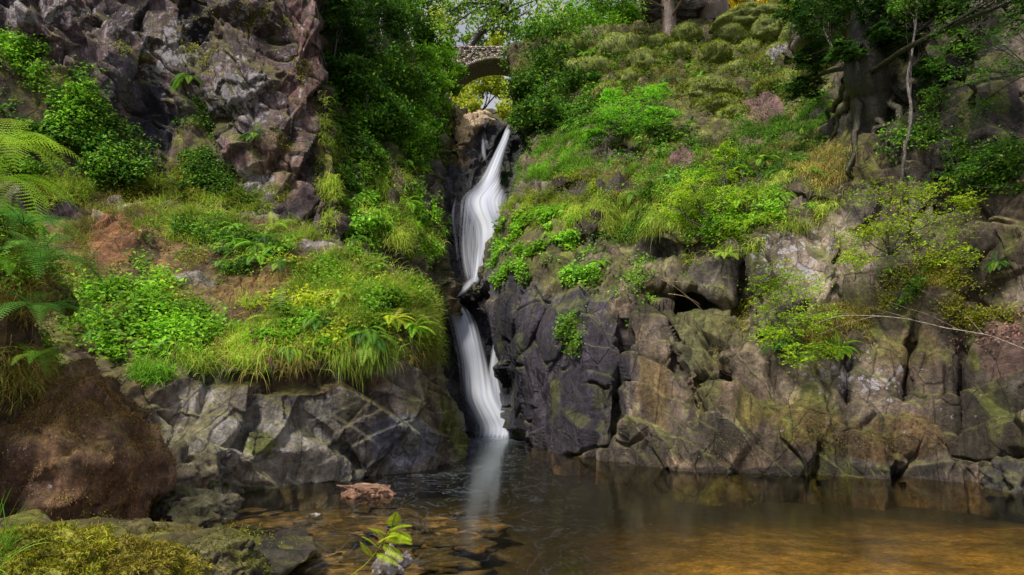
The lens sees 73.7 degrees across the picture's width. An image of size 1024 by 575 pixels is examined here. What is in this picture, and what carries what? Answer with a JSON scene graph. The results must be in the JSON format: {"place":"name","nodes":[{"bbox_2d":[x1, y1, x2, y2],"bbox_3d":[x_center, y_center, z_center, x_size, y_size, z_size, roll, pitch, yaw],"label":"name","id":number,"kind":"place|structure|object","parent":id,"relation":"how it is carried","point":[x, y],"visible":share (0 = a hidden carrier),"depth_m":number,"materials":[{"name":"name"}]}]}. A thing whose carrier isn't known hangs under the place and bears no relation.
{"place":"outdoors","nodes":[
{"label":"outdoors","id":0,"kind":"place"},
{"bbox_2d":[0,217,79,517],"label":"bank","id":1,"kind":"structure","parent":0,"point":[26,335],"depth_m":8.77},
{"bbox_2d":[0,249,77,283],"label":"fern","id":2,"kind":"object","parent":1,"relation":"on","point":[10,259],"visible":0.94,"depth_m":8.37,"materials":[{"name":"green plant"}]},
{"bbox_2d":[2,343,82,374],"bbox_3d":[-5.925,0.894,8.584,0.907,0.414,0.825,-5,-9,30],"label":"fern","id":3,"kind":"object","parent":1,"relation":"on","point":[39,355],"visible":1,"depth_m":8.49,"materials":[{"name":"green plant"}]},
{"bbox_2d":[0,290,116,329],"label":"fern","id":4,"kind":"object","parent":1,"relation":"on","point":[36,307],"visible":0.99,"depth_m":8.40,"materials":[{"name":"green plant"}]},
{"bbox_2d":[0,228,120,289],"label":"fern","id":5,"kind":"object","parent":1,"relation":"on","point":[47,257],"visible":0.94,"depth_m":8.56,"materials":[{"name":"green plant"}]},
{"bbox_2d":[0,188,302,547],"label":"bank undergrowth","id":6,"kind":"object","parent":1,"relation":"on","point":[34,374],"visible":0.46,"depth_m":8.86,"materials":[{"name":"green plant"}]},
{"bbox_2d":[0,157,83,230],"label":"bracken","id":7,"kind":"object","parent":6,"relation":"on","point":[3,178],"visible":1,"depth_m":7.76,"materials":[{"name":"green plant"}]},
{"bbox_2d":[0,118,89,180],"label":"bracken","id":8,"kind":"object","parent":6,"relation":"on","point":[9,140],"visible":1,"depth_m":7.96,"materials":[{"name":"green plant"}]},
{"bbox_2d":[0,202,101,245],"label":"fern","id":9,"kind":"object","parent":6,"relation":"on","point":[16,216],"visible":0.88,"depth_m":8.49,"materials":[{"name":"green plant"}]},
{"bbox_2d":[0,509,317,574],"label":"shore bank","id":10,"kind":"structure","parent":0,"point":[288,556],"depth_m":7.77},
{"bbox_2d":[0,491,59,574],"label":"grass tuft","id":11,"kind":"object","parent":10,"relation":"on","point":[6,548],"visible":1,"depth_m":4.44,"materials":[{"name":"green plant"}]},
{"bbox_2d":[0,519,120,574],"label":"boulder","id":12,"kind":"object","parent":10,"relation":"on","point":[69,549],"visible":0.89,"depth_m":5.04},
{"bbox_2d":[103,531,213,574],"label":"boulder","id":13,"kind":"object","parent":10,"relation":"on","point":[136,555],"visible":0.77,"depth_m":5.24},
{"bbox_2d":[122,517,202,537],"bbox_3d":[-4.019,2.898,7.701,1.343,0.540,1.092,0,-8,0],"label":"boulder","id":14,"kind":"object","parent":10,"relation":"on","point":[139,526],"visible":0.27,"depth_m":7.67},
{"bbox_2d":[184,527,277,574],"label":"boulder","id":15,"kind":"object","parent":10,"relation":"on","point":[221,552],"visible":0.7,"depth_m":6.35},
{"bbox_2d":[0,0,351,246],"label":"cliff","id":16,"kind":"structure","parent":0,"point":[243,93],"depth_m":24.23,"materials":[{"name":"stone"}]},
{"bbox_2d":[0,0,348,241],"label":"cliff undergrowth","id":17,"kind":"object","parent":16,"relation":"on","point":[89,126],"visible":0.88,"depth_m":22.35,"materials":[{"name":"green plant"}]},
{"bbox_2d":[319,0,411,90],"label":"shrub","id":18,"kind":"object","parent":16,"relation":"on","point":[349,32],"visible":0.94,"depth_m":29.53,"materials":[{"name":"green plant"}]},
{"bbox_2d":[24,194,470,517],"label":"terrace","id":19,"kind":"structure","parent":0,"point":[313,441],"depth_m":14.57,"materials":[{"name":"stone"}]},
{"bbox_2d":[60,301,132,337],"bbox_3d":[-8.587,0.741,14.337,1.225,1.044,0.986,0,-8,0],"label":"fern","id":20,"kind":"object","parent":19,"relation":"on","point":[96,332],"visible":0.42,"depth_m":14.17,"materials":[{"name":"green plant"}]},
{"bbox_2d":[168,439,219,488],"bbox_3d":[-5.494,3.092,11.272,1.136,1.183,0.970,7,-11,-41],"label":"boulder","id":21,"kind":"object","parent":19,"relation":"on","point":[198,470],"visible":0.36,"depth_m":11.14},
{"bbox_2d":[39,206,451,366],"bbox_3d":[-4.887,0.326,23.113,11.475,5.169,21.878,-4,-9,28],"label":"terrace leaf cover","id":22,"kind":"object","parent":19,"relation":"on","point":[155,300],"visible":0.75,"depth_m":15.66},
{"bbox_2d":[232,230,275,254],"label":"fern","id":23,"kind":"object","parent":19,"relation":"on","point":[252,245],"visible":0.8,"depth_m":18.60,"materials":[{"name":"green plant"}]},
{"bbox_2d":[53,188,455,391],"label":"terrace grass","id":24,"kind":"structure","parent":19,"relation":"on","point":[237,350],"depth_m":16.10,"materials":[{"name":"green plant"}]},
{"bbox_2d":[244,285,301,329],"bbox_3d":[-5.358,0.470,15.252,0.912,1.228,1.122,-7,-11,43],"label":"fern","id":25,"kind":"object","parent":19,"relation":"on","point":[278,309],"visible":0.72,"depth_m":15.45,"materials":[{"name":"green plant"}]},
{"bbox_2d":[253,211,298,233],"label":"fern","id":26,"kind":"object","parent":19,"relation":"on","point":[272,225],"visible":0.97,"depth_m":20.16,"materials":[{"name":"green plant"}]},
{"bbox_2d":[264,332,313,362],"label":"fern","id":27,"kind":"object","parent":19,"relation":"on","point":[291,353],"visible":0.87,"depth_m":14.29,"materials":[{"name":"green plant"}]},
{"bbox_2d":[291,302,341,330],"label":"fern","id":28,"kind":"object","parent":19,"relation":"on","point":[317,323],"visible":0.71,"depth_m":15.21,"materials":[{"name":"green plant"}]},
{"bbox_2d":[344,302,385,348],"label":"fern","id":29,"kind":"object","parent":19,"relation":"on","point":[366,331],"visible":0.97,"depth_m":14.95,"materials":[{"name":"green plant"}]},
{"bbox_2d":[343,328,396,365],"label":"fern","id":30,"kind":"object","parent":19,"relation":"on","point":[370,351],"visible":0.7,"depth_m":14.78,"materials":[{"name":"green plant"}]},
{"bbox_2d":[346,314,393,351],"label":"fern","id":31,"kind":"object","parent":19,"relation":"on","point":[363,340],"visible":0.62,"depth_m":14.95,"materials":[{"name":"green plant"}]},
{"bbox_2d":[369,305,417,330],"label":"fern","id":32,"kind":"object","parent":19,"relation":"on","point":[393,318],"visible":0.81,"depth_m":15.90,"materials":[{"name":"green plant"}]},
{"bbox_2d":[391,306,441,337],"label":"fern","id":33,"kind":"object","parent":19,"relation":"on","point":[414,327],"visible":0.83,"depth_m":16.10,"materials":[{"name":"green plant"}]},
{"bbox_2d":[309,0,462,324],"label":"gorge wall","id":34,"kind":"structure","parent":0,"point":[440,273],"depth_m":28.16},
{"bbox_2d":[310,0,456,267],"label":"gorge ivy","id":35,"kind":"object","parent":34,"relation":"attached to","point":[375,169],"visible":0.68,"depth_m":27.35,"materials":[{"name":"green plant"}]},
{"bbox_2d":[331,33,447,151],"bbox_3d":[-5.474,-8.824,31.161,3.640,5.559,7.196,-4,-9,26],"label":"shrub","id":36,"kind":"object","parent":34,"relation":"on","point":[385,98],"visible":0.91,"depth_m":30.56,"materials":[{"name":"green plant"}]},
{"bbox_2d":[366,0,451,52],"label":"tree","id":37,"kind":"object","parent":34,"relation":"on","point":[420,30],"visible":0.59,"depth_m":40.05,"materials":[{"name":"green plant"}]},
{"bbox_2d":[407,33,469,143],"bbox_3d":[-4.827,-11.169,38.453,3.654,10.727,12.939,-1,-8,6],"label":"shrub","id":38,"kind":"object","parent":34,"relation":"on","point":[454,72],"visible":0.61,"depth_m":38.67,"materials":[{"name":"green plant"}]},
{"bbox_2d":[439,101,528,431],"bbox_3d":[-1.510,-1.280,36.712,8.538,21.928,15.635,0,-8,0],"label":"gorge back","id":39,"kind":"object","parent":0,"point":[475,141],"visible":0.27,"depth_m":34.73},
{"bbox_2d":[457,280,480,302],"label":"boulder","id":40,"kind":"object","parent":39,"relation":"on","point":[472,292],"visible":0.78,"depth_m":30.03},
{"bbox_2d":[451,127,512,437],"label":"waterfall","id":41,"kind":"structure","parent":39,"relation":"on","point":[483,392],"depth_m":27.76,"materials":[{"name":"liquid"}]},
{"bbox_2d":[452,19,690,131],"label":"valley","id":42,"kind":"structure","parent":0,"point":[491,110],"depth_m":69.28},
{"bbox_2d":[451,75,512,120],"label":"tree","id":43,"kind":"object","parent":42,"relation":"on","point":[474,102],"visible":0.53,"depth_m":62.42,"materials":[{"name":"yellow plant"}]},
{"bbox_2d":[429,0,567,45],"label":"tree","id":44,"kind":"object","parent":42,"relation":"on","point":[497,10],"visible":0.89,"depth_m":50.28,"materials":[{"name":"green plant"}]},
{"bbox_2d":[426,0,801,116],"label":"distant wood","id":45,"kind":"object","parent":42,"relation":"on","point":[503,105],"visible":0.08,"depth_m":64.75,"materials":[{"name":"green plant"}]},
{"bbox_2d":[400,0,761,109],"label":"sky","id":46,"kind":"structure","parent":0,"point":[461,28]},
{"bbox_2d":[223,462,1023,574],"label":"pool bed","id":47,"kind":"object","parent":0,"point":[566,525],"visible":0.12,"depth_m":11.50,"materials":[{"name":"stone"}]},
{"bbox_2d":[0,356,178,520],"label":"boulder","id":48,"kind":"object","parent":47,"relation":"on","point":[93,436],"visible":0.72,"depth_m":8.81,"materials":[{"name":"stone"}]},
{"bbox_2d":[230,515,295,532],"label":"submerged stone","id":49,"kind":"object","parent":47,"relation":"on","point":[280,522],"visible":0.66,"depth_m":10.90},
{"bbox_2d":[287,562,331,574],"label":"submerged stone","id":50,"kind":"object","parent":47,"relation":"on","point":[302,567],"visible":0.26,"depth_m":8.31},
{"bbox_2d":[303,525,350,536],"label":"submerged stone","id":51,"kind":"object","parent":47,"relation":"on","point":[319,531],"visible":0.52,"depth_m":10.31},
{"bbox_2d":[299,565,369,574],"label":"submerged stone","id":52,"kind":"object","parent":47,"relation":"on","point":[324,571],"visible":0.58,"depth_m":8.07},
{"bbox_2d":[312,534,369,551],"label":"submerged stone","id":53,"kind":"object","parent":47,"relation":"on","point":[324,543],"visible":0.56,"depth_m":9.65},
{"bbox_2d":[329,517,388,534],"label":"submerged stone","id":54,"kind":"object","parent":47,"relation":"on","point":[347,524],"visible":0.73,"depth_m":10.62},
{"bbox_2d":[338,545,403,564],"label":"submerged stone","id":55,"kind":"object","parent":47,"relation":"on","point":[355,555],"visible":0.49,"depth_m":8.88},
{"bbox_2d":[353,514,398,527],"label":"submerged stone","id":56,"kind":"object","parent":47,"relation":"on","point":[368,518],"visible":0.37,"depth_m":11.17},
{"bbox_2d":[367,507,418,518],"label":"submerged stone","id":57,"kind":"object","parent":47,"relation":"on","point":[386,511],"visible":0.67,"depth_m":11.86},
{"bbox_2d":[355,560,430,574],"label":"submerged stone","id":58,"kind":"object","parent":47,"relation":"on","point":[415,569],"visible":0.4,"depth_m":8.18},
{"bbox_2d":[393,516,465,533],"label":"submerged stone","id":59,"kind":"object","parent":47,"relation":"on","point":[428,525],"visible":0.69,"depth_m":10.89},
{"bbox_2d":[416,547,459,559],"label":"submerged stone","id":60,"kind":"object","parent":47,"relation":"on","point":[430,552],"visible":0.7,"depth_m":9.11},
{"bbox_2d":[410,532,480,555],"bbox_3d":[-0.950,3.670,9.777,1.109,0.154,0.935,0,-8,0],"label":"submerged stone","id":61,"kind":"object","parent":47,"relation":"on","point":[446,540],"visible":0.71,"depth_m":9.65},
{"bbox_2d":[413,555,484,574],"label":"submerged stone","id":62,"kind":"object","parent":47,"relation":"on","point":[446,564],"visible":0.77,"depth_m":8.47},
{"bbox_2d":[433,526,481,539],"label":"submerged stone","id":63,"kind":"object","parent":47,"relation":"on","point":[439,532],"visible":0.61,"depth_m":10.26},
{"bbox_2d":[452,537,498,554],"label":"submerged stone","id":64,"kind":"object","parent":47,"relation":"on","point":[480,545],"visible":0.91,"depth_m":9.40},
{"bbox_2d":[439,518,515,537],"bbox_3d":[-0.566,3.809,10.770,1.281,0.159,0.989,0,-8,0],"label":"submerged stone","id":65,"kind":"object","parent":47,"relation":"on","point":[489,528],"visible":0.76,"depth_m":10.61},
{"bbox_2d":[977,455,1023,517],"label":"boulder","id":66,"kind":"object","parent":47,"relation":"on","point":[1002,481],"visible":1,"depth_m":12.83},
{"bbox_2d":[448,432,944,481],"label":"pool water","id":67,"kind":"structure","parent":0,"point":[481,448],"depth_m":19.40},
{"bbox_2d":[149,484,196,521],"bbox_3d":[-4.926,3.225,10.044,0.750,0.624,0.712,3,-9,-21],"label":"boulder","id":68,"kind":"object","parent":67,"relation":"in","point":[160,509],"visible":0.37,"depth_m":9.81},
{"bbox_2d":[171,506,223,528],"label":"boulder","id":69,"kind":"object","parent":67,"relation":"in","point":[203,517],"visible":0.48,"depth_m":8.97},
{"bbox_2d":[166,488,244,523],"bbox_3d":[-4.366,3.110,9.743,0.948,0.493,1.063,-5,-10,33],"label":"boulder","id":70,"kind":"object","parent":67,"relation":"on","point":[227,506],"visible":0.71,"depth_m":9.52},
{"bbox_2d":[336,483,396,505],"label":"rock","id":71,"kind":"object","parent":67,"relation":"in","point":[361,494],"visible":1,"depth_m":12.09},
{"bbox_2d":[351,512,412,574],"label":"sprig","id":72,"kind":"object","parent":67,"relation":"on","point":[393,536],"visible":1,"depth_m":5.28,"materials":[{"name":"green plant"}]},
{"bbox_2d":[369,543,411,574],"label":"rock","id":73,"kind":"object","parent":67,"relation":"in","point":[379,567],"visible":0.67,"depth_m":7.26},
{"bbox_2d":[476,0,1023,520],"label":"bank","id":74,"kind":"structure","parent":0,"point":[618,386],"depth_m":17.76,"materials":[{"name":"stone"}]},
{"bbox_2d":[415,45,510,106],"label":"footbridge","id":75,"kind":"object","parent":74,"relation":"on","point":[483,61],"visible":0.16,"depth_m":46.59,"materials":[{"name":"stone"}]},
{"bbox_2d":[496,3,600,136],"bbox_3d":[2.327,-12.639,39.286,6.644,10.704,9.341,0,-8,0],"label":"shrub","id":76,"kind":"object","parent":74,"relation":"on","point":[529,115],"visible":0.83,"depth_m":39.03,"materials":[{"name":"green plant"}]},
{"bbox_2d":[550,31,584,57],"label":"shrub","id":77,"kind":"object","parent":74,"relation":"on","point":[577,44],"visible":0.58,"depth_m":40.70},
{"bbox_2d":[520,0,651,39],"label":"tree","id":78,"kind":"object","parent":74,"relation":"on","point":[612,14],"visible":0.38,"depth_m":45.37,"materials":[{"name":"green plant"}]},
{"bbox_2d":[563,53,611,82],"bbox_3d":[4.399,-12.185,39.030,3.118,2.563,2.973,0,-8,0],"label":"mossy boulder","id":79,"kind":"object","parent":74,"relation":"on","point":[596,64],"visible":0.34,"depth_m":37.98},
{"bbox_2d":[588,79,627,103],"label":"mossy boulder","id":80,"kind":"object","parent":74,"relation":"on","point":[598,90],"visible":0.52,"depth_m":35.27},
{"bbox_2d":[593,31,643,58],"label":"shrub","id":81,"kind":"object","parent":74,"relation":"on","point":[617,42],"visible":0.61,"depth_m":40.02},
{"bbox_2d":[617,66,646,86],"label":"mossy boulder","id":82,"kind":"object","parent":74,"relation":"on","point":[629,75],"visible":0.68,"depth_m":36.68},
{"bbox_2d":[582,82,686,143],"bbox_3d":[5.363,-7.982,30.652,4.601,3.340,3.426,0,-8,0],"label":"shrub","id":83,"kind":"object","parent":74,"relation":"on","point":[597,130],"visible":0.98,"depth_m":30.21,"materials":[{"name":"green plant"}]},
{"bbox_2d":[625,45,661,71],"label":"shrub","id":84,"kind":"object","parent":74,"relation":"on","point":[644,57],"visible":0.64,"depth_m":38.02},
{"bbox_2d":[620,0,683,35],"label":"tree","id":85,"kind":"object","parent":74,"relation":"on","point":[669,10],"visible":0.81,"depth_m":42.36,"materials":[{"name":"brown plant"}]},
{"bbox_2d":[644,32,674,48],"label":"mossy boulder","id":86,"kind":"object","parent":74,"relation":"on","point":[653,40],"visible":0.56,"depth_m":41.06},
{"bbox_2d":[617,0,707,24],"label":"rock outcrop","id":87,"kind":"object","parent":74,"relation":"on","point":[688,9],"visible":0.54,"depth_m":46.03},
{"bbox_2d":[496,17,842,236],"bbox_3d":[8.179,-9.596,37.482,17.927,18.102,24.604,0,-8,0],"label":"slope moss","id":88,"kind":"object","parent":74,"relation":"on","point":[746,75],"visible":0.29,"depth_m":35.80,"materials":[{"name":"green plant"}]},
{"bbox_2d":[658,40,691,59],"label":"mossy boulder","id":89,"kind":"object","parent":74,"relation":"on","point":[680,48],"visible":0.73,"depth_m":39.24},
{"bbox_2d":[670,20,704,41],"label":"mossy boulder","id":90,"kind":"object","parent":74,"relation":"on","point":[683,30],"visible":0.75,"depth_m":41.52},
{"bbox_2d":[649,0,759,19],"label":"tree","id":91,"kind":"object","parent":74,"relation":"on","point":[713,9],"visible":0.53,"depth_m":45.14,"materials":[{"name":"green plant"}]},
{"bbox_2d":[680,74,741,97],"bbox_3d":[9.832,-9.538,33.723,3.248,1.962,2.420,0,-8,0],"label":"mossy boulder","id":92,"kind":"object","parent":74,"relation":"on","point":[707,86],"visible":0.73,"depth_m":33.00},
{"bbox_2d":[696,38,732,63],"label":"mossy boulder","id":93,"kind":"object","parent":74,"relation":"on","point":[718,49],"visible":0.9,"depth_m":38.52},
{"bbox_2d":[694,92,743,113],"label":"mossy boulder","id":94,"kind":"object","parent":74,"relation":"on","point":[713,103],"visible":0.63,"depth_m":31.54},
{"bbox_2d":[652,140,793,244],"bbox_3d":[6.519,-2.976,20.653,3.499,4.288,3.836,4,-9,-28],"label":"sapling","id":95,"kind":"object","parent":74,"relation":"on","point":[724,185],"visible":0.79,"depth_m":20.91,"materials":[{"name":"green plant"}]},
{"bbox_2d":[711,22,749,44],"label":"mossy boulder","id":96,"kind":"object","parent":74,"relation":"on","point":[731,32],"visible":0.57,"depth_m":41.06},
{"bbox_2d":[495,86,966,356],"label":"slope grass","id":97,"kind":"structure","parent":74,"relation":"on","point":[609,210],"depth_m":24.51,"materials":[{"name":"green plant"}]},
{"bbox_2d":[713,102,751,120],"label":"mossy boulder","id":98,"kind":"object","parent":74,"relation":"on","point":[733,108],"visible":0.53,"depth_m":30.49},
{"bbox_2d":[721,57,753,76],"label":"mossy boulder","id":99,"kind":"object","parent":74,"relation":"on","point":[731,67],"visible":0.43,"depth_m":35.83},
{"bbox_2d":[707,0,791,32],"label":"mossy boulder","id":100,"kind":"object","parent":74,"relation":"on","point":[747,14],"visible":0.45,"depth_m":41.04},
{"bbox_2d":[734,37,764,53],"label":"mossy boulder","id":101,"kind":"object","parent":74,"relation":"on","point":[745,45],"visible":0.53,"depth_m":39.10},
{"bbox_2d":[483,63,1023,469],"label":"slope leaf cover","id":102,"kind":"object","parent":74,"relation":"on","point":[567,238],"visible":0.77,"depth_m":21.80,"materials":[{"name":"plant"}]},
{"bbox_2d":[748,13,784,44],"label":"mossy boulder","id":103,"kind":"object","parent":74,"relation":"on","point":[761,26],"visible":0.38,"depth_m":38.77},
{"bbox_2d":[753,76,781,96],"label":"mossy boulder","id":104,"kind":"object","parent":74,"relation":"on","point":[761,85],"visible":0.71,"depth_m":31.44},
{"bbox_2d":[763,39,787,62],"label":"mossy boulder","id":105,"kind":"object","parent":74,"relation":"on","point":[774,48],"visible":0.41,"depth_m":35.87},
{"bbox_2d":[776,68,796,89],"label":"mossy boulder","id":106,"kind":"object","parent":74,"relation":"on","point":[785,75],"visible":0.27,"depth_m":31.42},
{"bbox_2d":[743,259,843,373],"bbox_3d":[6.909,0.654,16.593,2.475,2.884,2.028,-4,-9,24],"label":"sapling","id":107,"kind":"object","parent":74,"relation":"on","point":[779,331],"visible":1,"depth_m":16.40,"materials":[{"name":"green plant"}]},
{"bbox_2d":[822,331,862,359],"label":"fern","id":108,"kind":"object","parent":74,"relation":"on","point":[841,347],"visible":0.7,"depth_m":16.48,"materials":[{"name":"green plant"}]},
{"bbox_2d":[666,74,1023,386],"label":"shrub","id":109,"kind":"object","parent":74,"relation":"on","point":[1006,326],"visible":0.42,"depth_m":15.74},
{"bbox_2d":[767,0,1023,213],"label":"yew tree","id":110,"kind":"object","parent":74,"relation":"on","point":[870,48],"visible":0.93,"depth_m":20.35,"materials":[{"name":"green plant"}]},
{"bbox_2d":[823,170,990,274],"bbox_3d":[9.355,-1.567,16.315,3.518,2.572,2.408,-3,-9,23],"label":"sapling","id":111,"kind":"object","parent":74,"relation":"on","point":[900,230],"visible":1,"depth_m":16.25,"materials":[{"name":"green plant"}]},
{"bbox_2d":[887,0,929,187],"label":"tree","id":112,"kind":"object","parent":74,"relation":"on","point":[908,6],"visible":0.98,"depth_m":18.02,"materials":[{"name":"green plant"}]},
{"bbox_2d":[801,303,1023,348],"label":"bare branch","id":113,"kind":"object","parent":74,"relation":"on","point":[917,321],"visible":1,"depth_m":13.13,"materials":[{"name":"brown plant"}]},
{"bbox_2d":[893,96,1023,197],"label":"shrub","id":114,"kind":"object","parent":74,"relation":"on","point":[1018,188],"visible":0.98,"depth_m":16.79,"materials":[{"name":"green plant"}]},
{"bbox_2d":[915,1,1023,128],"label":"shrub","id":115,"kind":"object","parent":74,"relation":"on","point":[979,70],"visible":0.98,"depth_m":16.23,"materials":[{"name":"green plant"}]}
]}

